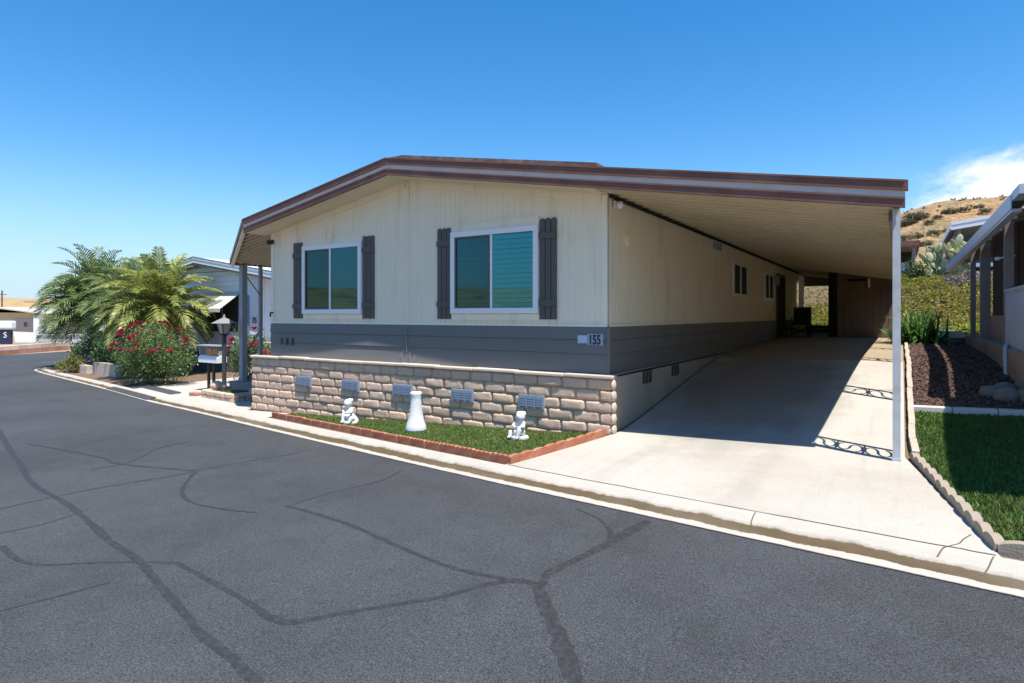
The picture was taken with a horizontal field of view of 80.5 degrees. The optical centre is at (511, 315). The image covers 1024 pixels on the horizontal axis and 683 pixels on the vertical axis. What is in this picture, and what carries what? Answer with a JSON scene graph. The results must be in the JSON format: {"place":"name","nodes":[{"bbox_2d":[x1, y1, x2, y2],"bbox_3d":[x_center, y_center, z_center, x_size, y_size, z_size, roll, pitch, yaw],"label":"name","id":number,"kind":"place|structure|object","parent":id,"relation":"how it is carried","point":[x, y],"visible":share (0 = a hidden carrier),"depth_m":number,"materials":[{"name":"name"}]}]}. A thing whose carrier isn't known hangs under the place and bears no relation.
{"place":"outdoors","nodes":[
{"label":"outdoors","id":0,"kind":"place"},
{"bbox_2d":[13,332,37,344],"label":"driveway","id":1,"kind":"structure","parent":0,"point":[20,338],"depth_m":55.92,"materials":[{"name":"concrete"}]},
{"bbox_2d":[0,297,69,307],"bbox_3d":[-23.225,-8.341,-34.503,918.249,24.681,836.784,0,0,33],"label":"hills","id":2,"kind":"structure","parent":0,"point":[19,302],"depth_m":297.29,"materials":[{"name":"soil"}]},
{"bbox_2d":[0,333,89,354],"bbox_3d":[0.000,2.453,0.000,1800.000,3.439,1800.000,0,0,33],"label":"ground","id":3,"kind":"structure","parent":0,"point":[39,352],"depth_m":49.76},
{"bbox_2d":[0,321,15,343],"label":"utility cart","id":4,"kind":"object","parent":3,"relation":"on","point":[6,336],"visible":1,"depth_m":46.00,"materials":[{"name":"blue plastic"}]},
{"bbox_2d":[0,342,68,354],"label":"brick wall","id":5,"kind":"structure","parent":3,"relation":"on","point":[24,348],"depth_m":41.58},
{"bbox_2d":[0,307,87,334],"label":"tan house","id":6,"kind":"structure","parent":3,"relation":"on","point":[22,317],"depth_m":72.50,"materials":[{"name":"paint"}]},
{"bbox_2d":[14,318,32,331],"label":"garage door","id":7,"kind":"structure","parent":6,"relation":"in","point":[22,324],"depth_m":72.40,"materials":[{"name":"white"}]},
{"bbox_2d":[36,335,89,342],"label":"grey wall","id":8,"kind":"structure","parent":3,"relation":"on","point":[42,339],"depth_m":51.35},
{"bbox_2d":[105,383,180,399],"bbox_3d":[-10.732,2.163,17.515,4.472,0.164,0.920,0,0,44],"label":"driveway apron","id":9,"kind":"object","parent":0,"point":[144,386],"visible":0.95,"depth_m":17.46,"materials":[{"name":"concrete"}]},
{"bbox_2d":[136,377,238,398],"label":"neighbour driveway","id":10,"kind":"structure","parent":0,"point":[184,389],"depth_m":17.57,"materials":[{"name":"concrete"}]},
{"bbox_2d":[194,344,229,388],"bbox_3d":[-8.268,1.451,16.670,1.060,1.280,0.400,0,0,33],"label":"mailbox","id":11,"kind":"object","parent":10,"relation":"on","point":[208,356],"visible":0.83,"depth_m":16.58,"materials":[{"name":"white metal"}]},
{"bbox_2d":[179,396,288,416],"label":"sidewalk","id":12,"kind":"structure","parent":0,"point":[216,403],"depth_m":13.45,"materials":[{"name":"concrete"}]},
{"bbox_2d":[201,386,249,402],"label":"planter wall","id":13,"kind":"structure","parent":12,"relation":"on","point":[223,396],"depth_m":14.10,"materials":[{"name":"stone"}]},
{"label":"planter soil","id":14,"kind":"structure","parent":13,"relation":"in","visible":0},
{"bbox_2d":[210,381,221,390],"bbox_3d":[-7.572,1.813,15.511,0.348,0.290,0.301,0,0,33],"label":"rock","id":15,"kind":"object","parent":14,"relation":"on","point":[215,385],"visible":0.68,"depth_m":15.40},
{"bbox_2d":[212,314,235,391],"bbox_3d":[-7.154,0.926,15.038,0.440,1.928,0.440,0,0,33],"label":"street lamp","id":16,"kind":"object","parent":14,"relation":"on","point":[224,326],"visible":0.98,"depth_m":14.99,"materials":[{"name":"metal"}]},
{"bbox_2d":[220,390,248,393],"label":"planter grass","id":17,"kind":"structure","parent":14,"relation":"on","point":[235,391],"depth_m":14.52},
{"bbox_2d":[0,351,1023,682],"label":"road","id":18,"kind":"structure","parent":0,"point":[660,601],"depth_m":3.89,"materials":[{"name":"asphalt"}]},
{"bbox_2d":[0,430,651,682],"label":"road sealant","id":19,"kind":"object","parent":18,"relation":"on","point":[561,647],"visible":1,"depth_m":3.92,"materials":[{"name":"asphalt"}]},
{"bbox_2d":[34,362,1023,597],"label":"kerb","id":20,"kind":"structure","parent":18,"relation":"on","point":[969,568],"depth_m":4.92,"materials":[{"name":"concrete"}]},
{"bbox_2d":[0,0,1023,298],"label":"sky","id":21,"kind":"structure","parent":0,"point":[133,127],"materials":[{"name":"blue"}]},
{"bbox_2d":[47,279,1023,560],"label":"yard soil","id":22,"kind":"structure","parent":0,"point":[197,375],"depth_m":21.55,"materials":[{"name":"soil"}]},
{"bbox_2d":[54,353,87,372],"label":"plant","id":23,"kind":"object","parent":22,"relation":"on","point":[73,363],"visible":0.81,"depth_m":24.61,"materials":[{"name":"green plant"}]},
{"bbox_2d":[27,243,150,364],"bbox_3d":[-19.257,-0.438,29.052,6.717,5.947,6.485,0,0,33],"label":"palm tree","id":24,"kind":"object","parent":22,"relation":"on","point":[72,290],"visible":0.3,"depth_m":27.72,"materials":[{"name":"plant"}]},
{"bbox_2d":[67,322,119,362],"bbox_3d":[-18.519,1.321,26.988,3.768,2.496,1.846,0,0,33],"label":"shrub","id":25,"kind":"object","parent":22,"relation":"on","point":[83,349],"visible":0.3,"depth_m":26.62,"materials":[{"name":"green plant"}]},
{"bbox_2d":[65,361,121,376],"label":"planter wall","id":26,"kind":"structure","parent":22,"relation":"on","point":[104,368],"depth_m":22.94,"materials":[{"name":"concrete"}]},
{"bbox_2d":[89,338,129,372],"bbox_3d":[-15.513,1.594,23.648,2.692,1.472,1.571,0,0,33],"label":"shrub","id":27,"kind":"object","parent":22,"relation":"on","point":[103,355],"visible":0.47,"depth_m":23.35,"materials":[{"name":"green plant"}]},
{"bbox_2d":[77,252,158,346],"bbox_3d":[-16.397,-0.185,26.246,4.116,5.190,5.773,0,0,-34],"label":"palm tree","id":28,"kind":"object","parent":22,"relation":"on","point":[95,300],"visible":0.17,"depth_m":24.95,"materials":[{"name":"plant"}]},
{"bbox_2d":[108,320,197,385],"bbox_3d":[-11.379,1.246,19.111,4.306,2.207,1.893,0,0,33],"label":"rose bush","id":29,"kind":"object","parent":22,"relation":"on","point":[141,361],"visible":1,"depth_m":18.75,"materials":[{"name":"green plant"}]},
{"bbox_2d":[90,246,223,375],"bbox_3d":[-12.755,-0.069,21.971,4.294,4.707,4.382,0,0,33],"label":"palm tree","id":30,"kind":"object","parent":22,"relation":"on","point":[156,289],"visible":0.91,"depth_m":21.46,"materials":[{"name":"plant"}]},
{"bbox_2d":[96,256,270,373],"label":"white house","id":31,"kind":"structure","parent":22,"relation":"on","point":[224,274],"depth_m":22.86,"materials":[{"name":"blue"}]},
{"bbox_2d":[206,295,238,331],"bbox_3d":[-11.059,-0.100,23.110,2.200,1.400,0.035,0,0,33],"label":"window","id":32,"kind":"structure","parent":31,"relation":"in","point":[231,309],"depth_m":22.83,"materials":[{"name":"glass"}]},
{"bbox_2d":[247,295,248,341],"bbox_3d":[-9.836,0.325,22.330,0.400,2.150,0.025,0,0,33],"label":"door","id":33,"kind":"structure","parent":31,"relation":"in","point":[247,295],"depth_m":22.24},
{"bbox_2d":[228,379,253,390],"bbox_3d":[-5.933,1.867,15.614,1.410,0.445,2.090,0,0,33],"label":"porch step","id":34,"kind":"object","parent":22,"relation":"on","point":[240,385],"visible":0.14,"depth_m":14.94,"materials":[{"name":"grey paint"}]},
{"bbox_2d":[226,326,272,379],"bbox_3d":[-8.108,1.232,18.811,1.636,1.803,1.417,0,0,12],"label":"rose bush","id":35,"kind":"object","parent":22,"relation":"on","point":[254,350],"visible":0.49,"depth_m":18.55,"materials":[{"name":"green plant"}]},
{"bbox_2d":[295,416,304,423],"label":"scalloped edging","id":36,"kind":"object","parent":22,"relation":"on","point":[298,419],"visible":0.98,"depth_m":10.47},
{"bbox_2d":[303,418,312,425],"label":"scalloped edging","id":37,"kind":"object","parent":22,"relation":"on","point":[307,421],"visible":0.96,"depth_m":10.21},
{"bbox_2d":[312,419,321,426],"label":"scalloped edging","id":38,"kind":"object","parent":22,"relation":"on","point":[316,423],"visible":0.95,"depth_m":9.99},
{"bbox_2d":[321,421,329,428],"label":"scalloped edging","id":39,"kind":"object","parent":22,"relation":"on","point":[324,424],"visible":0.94,"depth_m":9.77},
{"bbox_2d":[330,423,341,430],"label":"scalloped edging","id":40,"kind":"object","parent":22,"relation":"on","point":[334,426],"visible":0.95,"depth_m":9.54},
{"bbox_2d":[340,425,352,432],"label":"scalloped edging","id":41,"kind":"object","parent":22,"relation":"on","point":[345,428],"visible":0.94,"depth_m":9.34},
{"bbox_2d":[350,426,362,435],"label":"scalloped edging","id":42,"kind":"object","parent":22,"relation":"on","point":[355,430],"visible":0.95,"depth_m":9.10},
{"bbox_2d":[361,428,374,437],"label":"scalloped edging","id":43,"kind":"object","parent":22,"relation":"on","point":[365,432],"visible":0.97,"depth_m":8.87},
{"bbox_2d":[372,430,386,439],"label":"scalloped edging","id":44,"kind":"object","parent":22,"relation":"on","point":[376,434],"visible":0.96,"depth_m":8.65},
{"bbox_2d":[385,433,397,442],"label":"scalloped edging","id":45,"kind":"object","parent":22,"relation":"on","point":[390,437],"visible":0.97,"depth_m":8.42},
{"bbox_2d":[397,435,412,445],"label":"scalloped edging","id":46,"kind":"object","parent":22,"relation":"on","point":[402,439],"visible":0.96,"depth_m":8.19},
{"bbox_2d":[411,438,426,447],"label":"scalloped edging","id":47,"kind":"object","parent":22,"relation":"on","point":[417,442],"visible":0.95,"depth_m":7.95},
{"bbox_2d":[425,441,440,450],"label":"scalloped edging","id":48,"kind":"object","parent":22,"relation":"on","point":[432,445],"visible":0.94,"depth_m":7.75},
{"bbox_2d":[287,413,587,454],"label":"front turf","id":49,"kind":"structure","parent":22,"relation":"on","point":[489,436],"depth_m":8.38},
{"bbox_2d":[340,398,357,423],"bbox_3d":[-2.712,1.590,10.059,0.314,0.399,0.271,0,0,33],"label":"garden statue","id":50,"kind":"object","parent":49,"relation":"on","point":[349,416],"visible":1,"depth_m":10.03,"materials":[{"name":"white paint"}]},
{"bbox_2d":[405,391,426,432],"bbox_3d":[-1.443,1.439,9.096,0.320,0.585,0.320,0,0,33],"label":"pedestal","id":51,"kind":"object","parent":49,"relation":"on","point":[415,422],"visible":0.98,"depth_m":9.01,"materials":[{"name":"white paint"}]},
{"bbox_2d":[507,411,528,439],"bbox_3d":[0.082,1.471,8.118,0.284,0.361,0.246,0,0,33],"label":"garden statue","id":52,"kind":"object","parent":49,"relation":"on","point":[518,432],"visible":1,"depth_m":8.07,"materials":[{"name":"white paint"}]},
{"bbox_2d":[440,443,457,454],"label":"scalloped edging","id":53,"kind":"object","parent":22,"relation":"on","point":[448,448],"visible":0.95,"depth_m":7.52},
{"bbox_2d":[456,446,475,457],"bbox_3d":[-0.559,1.655,7.319,0.310,0.122,0.050,-3,-3,44],"label":"scalloped edging","id":54,"kind":"object","parent":22,"relation":"on","point":[464,451],"visible":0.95,"depth_m":7.30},
{"bbox_2d":[473,449,492,461],"bbox_3d":[-0.339,1.647,7.089,0.050,0.118,0.311,2,-3,-44],"label":"scalloped edging","id":55,"kind":"object","parent":22,"relation":"on","point":[482,455],"visible":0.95,"depth_m":7.07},
{"bbox_2d":[491,452,509,463],"bbox_3d":[-0.115,1.633,6.866,0.310,0.124,0.050,-3,-3,45],"label":"scalloped edging","id":56,"kind":"object","parent":22,"relation":"on","point":[500,458],"visible":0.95,"depth_m":6.87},
{"bbox_2d":[507,447,546,463],"bbox_3d":[0.180,1.619,6.957,0.604,0.126,0.061,-2,1,-45],"label":"edging brick","id":57,"kind":"object","parent":22,"relation":"on","point":[525,455],"visible":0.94,"depth_m":6.91,"materials":[{"name":"brick"}]},
{"bbox_2d":[544,437,578,453],"bbox_3d":[0.607,1.598,7.392,0.060,0.129,0.604,2,3,45],"label":"edging brick","id":58,"kind":"object","parent":22,"relation":"on","point":[562,444],"visible":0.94,"depth_m":7.36,"materials":[{"name":"brick"}]},
{"bbox_2d":[229,155,907,461],"bbox_3d":[3.530,-0.265,18.359,14.040,4.829,20.497,0,0,33],"label":"mobile home","id":59,"kind":"object","parent":22,"relation":"on","point":[396,281],"visible":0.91,"depth_m":9.65,"materials":[{"name":"beige"}]},
{"bbox_2d":[302,241,362,313],"bbox_3d":[-3.353,-0.677,11.214,1.610,1.295,0.058,0,0,33],"label":"window","id":60,"kind":"structure","parent":59,"relation":"in","point":[332,274],"depth_m":11.17,"materials":[{"name":"white plastic"}]},
{"bbox_2d":[450,224,538,313],"bbox_3d":[-0.295,-0.677,9.248,1.620,1.295,0.058,0,0,33],"label":"window","id":61,"kind":"structure","parent":59,"relation":"in","point":[495,270],"depth_m":9.23,"materials":[{"name":"white plastic"}]},
{"bbox_2d":[732,261,747,297],"bbox_3d":[5.643,-0.875,14.942,0.048,0.830,1.560,0,0,33],"label":"window","id":62,"kind":"structure","parent":59,"relation":"in","point":[739,270],"depth_m":14.86,"materials":[{"name":"white plastic"}]},
{"bbox_2d":[764,272,773,300],"bbox_3d":[7.731,-0.860,18.188,0.048,0.820,1.440,0,0,33],"label":"window","id":63,"kind":"structure","parent":59,"relation":"in","point":[768,277],"depth_m":18.11,"materials":[{"name":"white plastic"}]},
{"bbox_2d":[777,273,785,336],"bbox_3d":[8.906,-0.335,19.942,0.092,2.030,1.580,0,0,33],"label":"door","id":64,"kind":"structure","parent":59,"relation":"in","point":[781,289],"depth_m":20.05,"materials":[{"name":"brown"}]},
{"bbox_2d":[576,429,606,443],"bbox_3d":[1.030,1.576,7.829,0.060,0.128,0.604,0,2,44],"label":"edging brick","id":65,"kind":"object","parent":22,"relation":"on","point":[595,435],"visible":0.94,"depth_m":7.79,"materials":[{"name":"brick"}]},
{"bbox_2d":[721,331,902,360],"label":"carport slab","id":66,"kind":"structure","parent":22,"relation":"on","point":[819,345],"depth_m":13.98,"materials":[{"name":"beige concrete"}]},
{"bbox_2d":[791,307,811,335],"bbox_3d":[9.855,0.201,20.596,0.578,0.980,0.652,0,0,33],"label":"patio chair","id":67,"kind":"object","parent":66,"relation":"on","point":[801,315],"visible":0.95,"depth_m":20.71,"materials":[{"name":"black metal"}]},
{"bbox_2d":[828,272,892,337],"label":"storage shed","id":68,"kind":"structure","parent":66,"relation":"on","point":[859,306],"depth_m":19.10,"materials":[{"name":"brown"}]},
{"bbox_2d":[828,272,836,336],"bbox_3d":[10.356,-0.346,19.532,0.255,2.090,0.060,0,0,33],"label":"post","id":69,"kind":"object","parent":68,"relation":"in","point":[832,277],"depth_m":19.51,"materials":[{"name":"wood"}]},
{"bbox_2d":[797,240,919,282],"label":"carport house","id":70,"kind":"structure","parent":22,"relation":"on","point":[909,249],"depth_m":32.22,"materials":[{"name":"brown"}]},
{"bbox_2d":[759,322,979,334],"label":"bank edge plants","id":71,"kind":"object","parent":22,"relation":"on","point":[961,327],"visible":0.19,"depth_m":21.17,"materials":[{"name":"green plant"}]},
{"bbox_2d":[796,270,992,332],"bbox_3d":[16.366,-0.739,24.535,13.224,2.802,8.401,0,0,33],"label":"ground cover","id":72,"kind":"object","parent":22,"relation":"on","point":[931,280],"visible":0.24,"depth_m":23.74,"materials":[{"name":"green plant"}]},
{"bbox_2d":[907,387,912,402],"bbox_3d":[5.617,1.124,8.540,0.065,0.096,0.599,-3,8,33],"label":"edging strip","id":73,"kind":"object","parent":22,"relation":"on","point":[909,392],"visible":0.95,"depth_m":8.48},
{"bbox_2d":[908,398,913,409],"bbox_3d":[5.290,1.214,8.031,0.065,0.099,0.599,1,10,33],"label":"edging strip","id":74,"kind":"object","parent":22,"relation":"on","point":[910,401],"visible":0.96,"depth_m":8.01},
{"bbox_2d":[908,410,914,423],"bbox_3d":[4.966,1.294,7.521,0.065,0.104,0.599,1,8,32],"label":"edging strip","id":75,"kind":"object","parent":22,"relation":"on","point":[911,417],"visible":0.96,"depth_m":7.46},
{"bbox_2d":[908,423,915,437],"bbox_3d":[4.636,1.369,7.013,0.065,0.104,0.599,-1,5,33],"label":"edging strip","id":76,"kind":"object","parent":22,"relation":"on","point":[911,430],"visible":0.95,"depth_m":6.98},
{"bbox_2d":[909,437,919,453],"bbox_3d":[4.320,1.422,6.500,0.065,0.103,0.599,1,4,31],"label":"edging strip","id":77,"kind":"object","parent":22,"relation":"on","point":[913,444],"visible":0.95,"depth_m":6.45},
{"bbox_2d":[910,452,919,463],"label":"scalloped edging","id":78,"kind":"object","parent":22,"relation":"on","point":[912,455],"visible":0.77,"depth_m":6.07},
{"bbox_2d":[901,258,933,281],"bbox_3d":[17.413,-1.956,26.012,1.257,1.162,0.815,0,0,33],"label":"shrub","id":79,"kind":"object","parent":22,"relation":"on","point":[919,268],"visible":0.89,"depth_m":25.94,"materials":[{"name":"green plant"}]},
{"bbox_2d":[914,457,925,468],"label":"scalloped edging","id":80,"kind":"object","parent":22,"relation":"on","point":[917,460],"visible":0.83,"depth_m":5.87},
{"bbox_2d":[919,462,930,475],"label":"scalloped edging","id":81,"kind":"object","parent":22,"relation":"on","point":[922,466],"visible":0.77,"depth_m":5.67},
{"bbox_2d":[924,467,936,481],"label":"scalloped edging","id":82,"kind":"object","parent":22,"relation":"on","point":[928,471],"visible":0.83,"depth_m":5.47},
{"bbox_2d":[910,405,951,413],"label":"border block","id":83,"kind":"structure","parent":22,"relation":"on","point":[942,409],"depth_m":7.79,"materials":[{"name":"concrete"}]},
{"bbox_2d":[929,474,942,488],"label":"scalloped edging","id":84,"kind":"object","parent":22,"relation":"on","point":[934,478],"visible":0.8,"depth_m":5.28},
{"bbox_2d":[936,479,949,494],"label":"scalloped edging","id":85,"kind":"object","parent":22,"relation":"on","point":[940,484],"visible":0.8,"depth_m":5.07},
{"bbox_2d":[918,234,969,274],"bbox_3d":[19.049,-2.464,26.105,1.711,1.938,1.880,0,0,-15],"label":"prickly pear","id":86,"kind":"object","parent":22,"relation":"on","point":[935,255],"visible":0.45,"depth_m":26.33,"materials":[{"name":"plant"}]},
{"bbox_2d":[942,487,956,501],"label":"scalloped edging","id":87,"kind":"object","parent":22,"relation":"on","point":[947,492],"visible":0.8,"depth_m":4.88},
{"bbox_2d":[941,331,962,337],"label":"concrete block","id":88,"kind":"structure","parent":22,"relation":"on","point":[955,335],"depth_m":18.54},
{"bbox_2d":[949,495,964,509],"bbox_3d":[3.472,1.464,4.716,0.060,0.111,0.208,1,1,23],"label":"scalloped edging","id":89,"kind":"object","parent":22,"relation":"on","point":[953,499],"visible":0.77,"depth_m":4.71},
{"bbox_2d":[956,501,972,518],"bbox_3d":[3.382,1.461,4.521,0.060,0.119,0.208,-2,0,24],"label":"scalloped edging","id":90,"kind":"object","parent":22,"relation":"on","point":[961,507],"visible":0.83,"depth_m":4.49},
{"bbox_2d":[940,215,990,269],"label":"gable house","id":91,"kind":"structure","parent":22,"relation":"on","point":[967,229],"depth_m":30.79,"materials":[{"name":"white metal"}]},
{"bbox_2d":[908,338,1023,408],"bbox_3d":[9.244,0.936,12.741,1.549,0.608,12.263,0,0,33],"label":"lava rock","id":92,"kind":"object","parent":22,"relation":"on","point":[959,355],"visible":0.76,"depth_m":9.31,"materials":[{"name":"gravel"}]},
{"bbox_2d":[864,305,965,344],"bbox_3d":[10.351,0.332,15.730,2.646,1.253,2.593,0,0,33],"label":"strap leaf plant","id":93,"kind":"object","parent":92,"relation":"on","point":[924,330],"visible":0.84,"depth_m":15.40,"materials":[{"name":"plant"}]},
{"bbox_2d":[978,385,999,396],"bbox_3d":[6.457,1.035,8.155,0.289,0.193,0.229,0,0,33],"label":"boulder","id":94,"kind":"object","parent":92,"relation":"on","point":[986,390],"visible":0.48,"depth_m":8.11,"materials":[{"name":"stone"}]},
{"bbox_2d":[940,270,992,287],"bbox_3d":[18.923,-1.506,24.565,2.578,0.865,2.157,0,0,33],"label":"dry ground cover","id":95,"kind":"object","parent":22,"relation":"on","point":[963,278],"visible":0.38,"depth_m":24.72,"materials":[{"name":"grey plant"}]},
{"bbox_2d":[909,409,1023,540],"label":"side turf","id":96,"kind":"structure","parent":22,"relation":"on","point":[973,452],"depth_m":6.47,"materials":[{"name":"plant"}]},
{"bbox_2d":[965,510,982,527],"bbox_3d":[3.300,1.465,4.324,0.060,0.118,0.208,0,0,24],"label":"scalloped edging","id":97,"kind":"object","parent":22,"relation":"on","point":[971,517],"visible":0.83,"depth_m":4.29,"materials":[{"name":"concrete"}]},
{"bbox_2d":[952,407,997,415],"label":"border block","id":98,"kind":"structure","parent":22,"relation":"on","point":[972,410],"depth_m":7.55,"materials":[{"name":"concrete"}]},
{"bbox_2d":[974,521,992,538],"bbox_3d":[3.216,1.472,4.127,0.060,0.112,0.208,1,1,24],"label":"scalloped edging","id":99,"kind":"object","parent":22,"relation":"on","point":[980,527],"visible":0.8,"depth_m":4.09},
{"bbox_2d":[947,183,1023,388],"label":"neighbour house","id":100,"kind":"structure","parent":22,"relation":"on","point":[997,237],"depth_m":10.43,"materials":[{"name":"beige metal"}]},
{"bbox_2d":[983,531,1004,552],"bbox_3d":[3.135,1.475,3.930,0.060,0.111,0.208,1,1,22],"label":"scalloped edging","id":101,"kind":"object","parent":22,"relation":"on","point":[992,540],"visible":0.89,"depth_m":3.90,"materials":[{"name":"concrete"}]},
{"bbox_2d":[992,387,1019,402],"bbox_3d":[6.463,1.059,7.891,0.319,0.250,0.255,0,0,33],"label":"boulder","id":102,"kind":"object","parent":22,"relation":"on","point":[1007,394],"visible":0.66,"depth_m":7.82,"materials":[{"name":"stone"}]},
{"bbox_2d":[995,382,1018,389],"bbox_3d":[6.759,1.004,8.286,0.280,0.194,0.216,0,0,33],"label":"boulder","id":103,"kind":"object","parent":22,"relation":"on","point":[1004,384],"visible":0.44,"depth_m":8.22,"materials":[{"name":"stone"}]},
{"bbox_2d":[997,408,1023,416],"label":"border block","id":104,"kind":"structure","parent":22,"relation":"on","point":[1009,412],"depth_m":7.36,"materials":[{"name":"concrete"}]},
{"bbox_2d":[998,540,1023,559],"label":"scalloped edging","id":105,"kind":"object","parent":22,"relation":"on","point":[1011,549],"visible":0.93,"depth_m":3.78,"materials":[{"name":"concrete"}]},
{"bbox_2d":[1018,388,1023,402],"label":"boulder","id":106,"kind":"object","parent":22,"relation":"on","point":[1021,393],"visible":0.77,"depth_m":7.75,"materials":[{"name":"stone"}]},
{"bbox_2d":[505,357,1000,556],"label":"driveway","id":107,"kind":"structure","parent":0,"point":[789,443],"depth_m":6.80,"materials":[{"name":"concrete"}]},
{"bbox_2d":[508,384,994,574],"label":"pavement cracks","id":108,"kind":"object","parent":107,"relation":"on","point":[989,565],"visible":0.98,"depth_m":4.51,"materials":[{"name":"concrete"}]},
{"bbox_2d":[901,196,1023,270],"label":"hill","id":109,"kind":"structure","parent":0,"point":[946,220],"depth_m":86.77,"materials":[{"name":"soil"}]},
{"bbox_2d":[901,217,919,225],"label":"scrub bush","id":110,"kind":"object","parent":109,"relation":"on","point":[907,221],"visible":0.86,"depth_m":88.29,"materials":[{"name":"green plant"}]},
{"bbox_2d":[901,211,928,219],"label":"scrub bush","id":111,"kind":"object","parent":109,"relation":"on","point":[909,216],"visible":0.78,"depth_m":88.52,"materials":[{"name":"green plant"}]},
{"bbox_2d":[901,194,1005,272],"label":"dry brush","id":112,"kind":"object","parent":109,"relation":"on","point":[939,205],"visible":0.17,"depth_m":89.11,"materials":[{"name":"green plant"}]},
{"bbox_2d":[976,207,992,212],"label":"scrub bush","id":113,"kind":"object","parent":109,"relation":"on","point":[982,210],"visible":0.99,"depth_m":84.91,"materials":[{"name":"green plant"}]},
{"bbox_2d":[976,259,992,270],"bbox_3d":[23.814,-2.656,30.566,1.840,1.440,4.220,0,0,33],"label":"parked car","id":114,"kind":"object","parent":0,"point":[977,265],"visible":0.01,"depth_m":29.02,"materials":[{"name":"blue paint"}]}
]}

